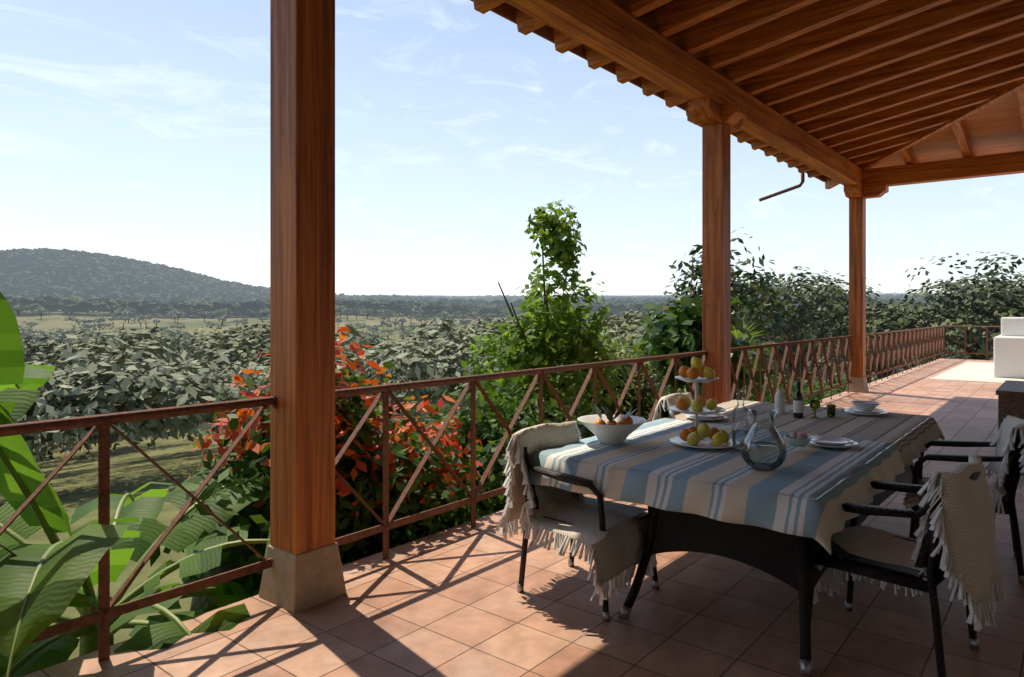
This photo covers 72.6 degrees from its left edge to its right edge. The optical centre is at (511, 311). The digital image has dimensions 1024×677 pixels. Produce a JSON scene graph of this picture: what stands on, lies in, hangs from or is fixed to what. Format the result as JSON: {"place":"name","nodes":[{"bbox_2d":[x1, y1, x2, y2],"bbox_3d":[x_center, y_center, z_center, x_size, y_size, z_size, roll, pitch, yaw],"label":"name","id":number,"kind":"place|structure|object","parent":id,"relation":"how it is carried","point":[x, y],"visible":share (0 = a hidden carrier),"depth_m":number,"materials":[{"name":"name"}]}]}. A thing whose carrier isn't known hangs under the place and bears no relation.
{"place":"outdoors","nodes":[
{"label":"outdoors","id":0,"kind":"place"},
{"bbox_2d":[0,281,948,659],"bbox_3d":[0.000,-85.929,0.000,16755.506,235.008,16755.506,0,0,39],"label":"terrain","id":1,"kind":"structure","parent":0,"point":[132,469],"depth_m":42.96,"materials":[{"name":"green plant"}]},
{"bbox_2d":[0,292,343,676],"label":"banana plants","id":2,"kind":"object","parent":1,"relation":"on","point":[42,586],"visible":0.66,"depth_m":3.51,"materials":[{"name":"green plant"}]},
{"bbox_2d":[13,311,669,478],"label":"trees","id":3,"kind":"object","parent":1,"relation":"on","point":[60,395],"visible":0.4,"depth_m":23.29,"materials":[{"name":"green plant"}]},
{"bbox_2d":[150,324,584,611],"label":"photinia hedge shrubs","id":4,"kind":"object","parent":1,"relation":"on","point":[359,468],"visible":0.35,"depth_m":4.92,"materials":[{"name":"green plant"}]},
{"bbox_2d":[0,247,967,317],"bbox_3d":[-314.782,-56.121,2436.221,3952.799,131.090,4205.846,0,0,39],"label":"hills","id":5,"kind":"structure","parent":1,"relation":"on","point":[83,281],"depth_m":1090.34,"materials":[{"name":"green plant"}]},
{"bbox_2d":[11,305,993,419],"bbox_3d":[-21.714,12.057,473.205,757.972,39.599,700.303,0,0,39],"label":"trees","id":6,"kind":"object","parent":1,"relation":"on","point":[250,343],"visible":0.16,"depth_m":91.30,"materials":[{"name":"green plant"}]},
{"bbox_2d":[461,199,623,436],"bbox_3d":[0.441,1.367,8.864,2.307,5.672,1.724,0,0,-27],"label":"citrus tree","id":7,"kind":"object","parent":1,"relation":"on","point":[526,348],"visible":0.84,"depth_m":8.62,"materials":[{"name":"green plant"}]},
{"bbox_2d":[142,252,1023,399],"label":"trees","id":8,"kind":"object","parent":1,"relation":"on","point":[808,316],"visible":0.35,"depth_m":34.99,"materials":[{"name":"green plant"}]},
{"bbox_2d":[551,325,692,439],"bbox_3d":[1.779,1.994,9.292,3.273,3.583,5.537,0,0,17],"label":"shrub","id":9,"kind":"object","parent":1,"relation":"on","point":[630,399],"visible":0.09,"depth_m":10.19,"materials":[{"name":"green plant"}]},
{"bbox_2d":[633,227,846,404],"bbox_3d":[4.983,1.551,15.899,5.280,7.299,10.651,0,0,39],"label":"tree","id":10,"kind":"object","parent":1,"relation":"on","point":[681,328],"visible":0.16,"depth_m":12.37,"materials":[{"name":"green plant"}]},
{"bbox_2d":[0,0,1023,295],"label":"sky","id":11,"kind":"structure","parent":0,"point":[135,129],"materials":[{"name":"blue"}]},
{"bbox_2d":[21,358,1023,676],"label":"terrace floor","id":12,"kind":"structure","parent":0,"point":[451,602],"depth_m":3.49,"materials":[{"name":"tile"}]},
{"bbox_2d":[0,325,1000,661],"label":"railing","id":13,"kind":"object","parent":12,"relation":"on","point":[930,341],"visible":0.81,"depth_m":4.47,"materials":[{"name":"orange metal"}]},
{"bbox_2d":[259,377,868,612],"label":"post plinths","id":14,"kind":"object","parent":12,"relation":"on","point":[292,583],"visible":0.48,"depth_m":3.71,"materials":[{"name":"stone"}]},
{"bbox_2d":[270,0,865,554],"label":"posts","id":15,"kind":"object","parent":14,"relation":"on","point":[302,270],"visible":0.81,"depth_m":3.75,"materials":[{"name":"brown wood"}]},
{"bbox_2d":[687,102,745,126],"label":"cross bolsters","id":16,"kind":"object","parent":15,"relation":"on","point":[733,114],"visible":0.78,"depth_m":8.02,"materials":[{"name":"brown wood"}]},
{"bbox_2d":[688,97,863,197],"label":"column brackets","id":17,"kind":"object","parent":15,"relation":"on","point":[705,111],"visible":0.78,"depth_m":7.93,"materials":[{"name":"brown wood"}]},
{"bbox_2d":[503,0,862,186],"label":"roof beam","id":18,"kind":"structure","parent":17,"relation":"on","point":[612,31],"depth_m":7.09,"materials":[{"name":"brown wood"}]},
{"bbox_2d":[473,0,1023,177],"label":"roof rafters","id":19,"kind":"object","parent":18,"relation":"on","point":[856,82],"visible":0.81,"depth_m":8.18,"materials":[{"name":"brown wood"}]},
{"bbox_2d":[502,0,824,176],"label":"roof planks","id":20,"kind":"object","parent":19,"relation":"on","point":[506,4],"visible":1,"depth_m":6.90,"materials":[{"name":"brown wood"}]},
{"bbox_2d":[863,185,888,198],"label":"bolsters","id":21,"kind":"object","parent":15,"relation":"on","point":[875,191],"visible":0.59,"depth_m":13.23,"materials":[{"name":"brown wood"}]},
{"bbox_2d":[863,151,1023,186],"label":"roof beam","id":22,"kind":"structure","parent":21,"relation":"on","point":[1008,163],"depth_m":12.47,"materials":[{"name":"brown wood"}]},
{"bbox_2d":[824,79,1023,188],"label":"roof rafters","id":23,"kind":"object","parent":22,"relation":"on","point":[906,151],"visible":0.51,"depth_m":11.48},
{"bbox_2d":[869,91,1023,168],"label":"ceiling boards","id":24,"kind":"object","parent":23,"relation":"on","point":[996,127],"visible":0.5,"depth_m":12.04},
{"bbox_2d":[517,447,658,621],"bbox_3d":[0.401,1.121,3.894,0.651,0.862,0.595,0,0,39],"label":"chair","id":25,"kind":"object","parent":12,"relation":"on","point":[630,511],"visible":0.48,"depth_m":3.83,"materials":[{"name":"wicker"}]},
{"bbox_2d":[495,421,657,605],"bbox_3d":[0.355,1.043,3.857,0.787,0.780,0.756,0,0,39],"label":"throw","id":26,"kind":"object","parent":25,"relation":"on","point":[615,548],"visible":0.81,"depth_m":3.72,"materials":[{"name":"white fabric"}]},
{"bbox_2d":[657,400,668,418],"bbox_3d":[1.434,1.121,5.266,0.651,0.862,0.595,0,0,33],"label":"chair","id":27,"kind":"object","parent":12,"relation":"on","point":[662,414],"visible":0.09,"depth_m":5.34,"materials":[{"name":"wicker"}]},
{"bbox_2d":[636,392,693,504],"bbox_3d":[1.438,1.061,5.348,0.864,0.824,0.714,0,0,23],"label":"throw blanket","id":28,"kind":"object","parent":27,"relation":"on","point":[669,400],"visible":0.09,"depth_m":5.31,"materials":[{"name":"white fabric"}]},
{"bbox_2d":[618,465,913,675],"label":"dining table","id":29,"kind":"object","parent":12,"relation":"on","point":[784,557],"visible":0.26,"depth_m":3.34,"materials":[{"name":"wicker"}]},
{"bbox_2d":[522,400,944,554],"bbox_3d":[1.669,0.889,4.560,1.602,0.205,3.164,0,0,39],"label":"table cloth","id":30,"kind":"object","parent":29,"relation":"on","point":[808,490],"visible":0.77,"depth_m":3.62,"materials":[{"name":"blue fabric"}]},
{"bbox_2d":[577,399,646,444],"bbox_3d":[0.597,0.658,4.173,0.414,0.258,0.414,0,0,39],"label":"fruit bowl","id":31,"kind":"object","parent":30,"relation":"on","point":[608,427],"visible":1,"depth_m":4.10,"materials":[{"name":"white ceramic"}]},
{"bbox_2d":[668,357,739,448],"bbox_3d":[1.138,0.531,4.163,0.402,0.511,0.526,0,0,7],"label":"fruit stand","id":32,"kind":"object","parent":30,"relation":"on","point":[703,436],"visible":1,"depth_m":4.16,"materials":[{"name":"white ceramic"}]},
{"bbox_2d":[732,389,748,449],"bbox_3d":[1.317,0.617,4.015,0.092,0.340,0.092,0,0,39],"label":"glass bottle","id":33,"kind":"object","parent":30,"relation":"on","point":[733,421],"visible":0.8,"depth_m":4.04,"materials":[{"name":"glass"}]},
{"bbox_2d":[732,409,786,470],"bbox_3d":[1.257,0.640,3.510,0.240,0.294,0.220,0,0,39],"label":"glass jug","id":34,"kind":"object","parent":30,"relation":"on","point":[778,463],"visible":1,"depth_m":3.47,"materials":[{"name":"glass"}]},
{"bbox_2d":[685,400,887,448],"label":"plates","id":35,"kind":"object","parent":30,"relation":"on","point":[861,408],"visible":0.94,"depth_m":4.17,"materials":[{"name":"white ceramic"}]},
{"bbox_2d":[775,381,803,417],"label":"bottles","id":36,"kind":"object","parent":30,"relation":"on","point":[798,406],"visible":0.97,"depth_m":5.17,"materials":[{"name":"white glass"}]},
{"bbox_2d":[809,400,835,418],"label":"glasses","id":37,"kind":"object","parent":30,"relation":"on","point":[831,410],"visible":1,"depth_m":5.18,"materials":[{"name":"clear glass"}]},
{"bbox_2d":[809,471,980,676],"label":"chair","id":38,"kind":"object","parent":12,"relation":"on","point":[904,576],"visible":0.38,"depth_m":3.02,"materials":[{"name":"wicker"}]},
{"bbox_2d":[798,454,1006,630],"bbox_3d":[1.821,1.042,3.247,0.713,0.779,0.826,0,0,-38],"label":"throw blanket","id":39,"kind":"object","parent":38,"relation":"on","point":[962,520],"visible":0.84,"depth_m":2.92,"materials":[{"name":"white fabric"}]},
{"bbox_2d":[909,440,1023,583],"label":"chair","id":40,"kind":"object","parent":12,"relation":"on","point":[1011,482],"visible":0.56,"depth_m":4.08,"materials":[{"name":"wicker"}]},
{"bbox_2d":[903,415,1023,518],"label":"throw blanket","id":41,"kind":"object","parent":40,"relation":"on","point":[1009,433],"visible":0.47,"depth_m":4.05,"materials":[{"name":"white fabric"}]},
{"bbox_2d":[931,362,1023,382],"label":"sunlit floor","id":42,"kind":"structure","parent":12,"relation":"on","point":[976,371],"depth_m":17.11,"materials":[{"name":"white tile"}]},
{"bbox_2d":[994,317,1023,378],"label":"white barbecue","id":43,"kind":"object","parent":42,"relation":"on","point":[1009,352],"visible":1,"depth_m":16.26,"materials":[{"name":"paint"}]},
{"bbox_2d":[996,380,1023,430],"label":"counter","id":44,"kind":"object","parent":12,"relation":"on","point":[1010,393],"visible":0.65,"depth_m":8.05,"materials":[{"name":"brown wood"}]},
{"bbox_3d":[2.079,-0.950,3.366,8.000,6.000,22.150,0,0,39],"label":"house wall","id":45,"kind":"object","parent":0,"visible":0},
{"bbox_2d":[470,0,824,181],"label":"roof tiles","id":46,"kind":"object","parent":45,"relation":"attached to","point":[505,12],"depth_m":7.36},
{"bbox_2d":[759,172,804,201],"bbox_3d":[5.272,-2.483,13.638,0.850,0.602,0.075,0,0,32],"label":"drain spout","id":47,"kind":"object","parent":46,"relation":"attached to","point":[787,189],"visible":0.84,"depth_m":13.56,"materials":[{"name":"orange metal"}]}
]}

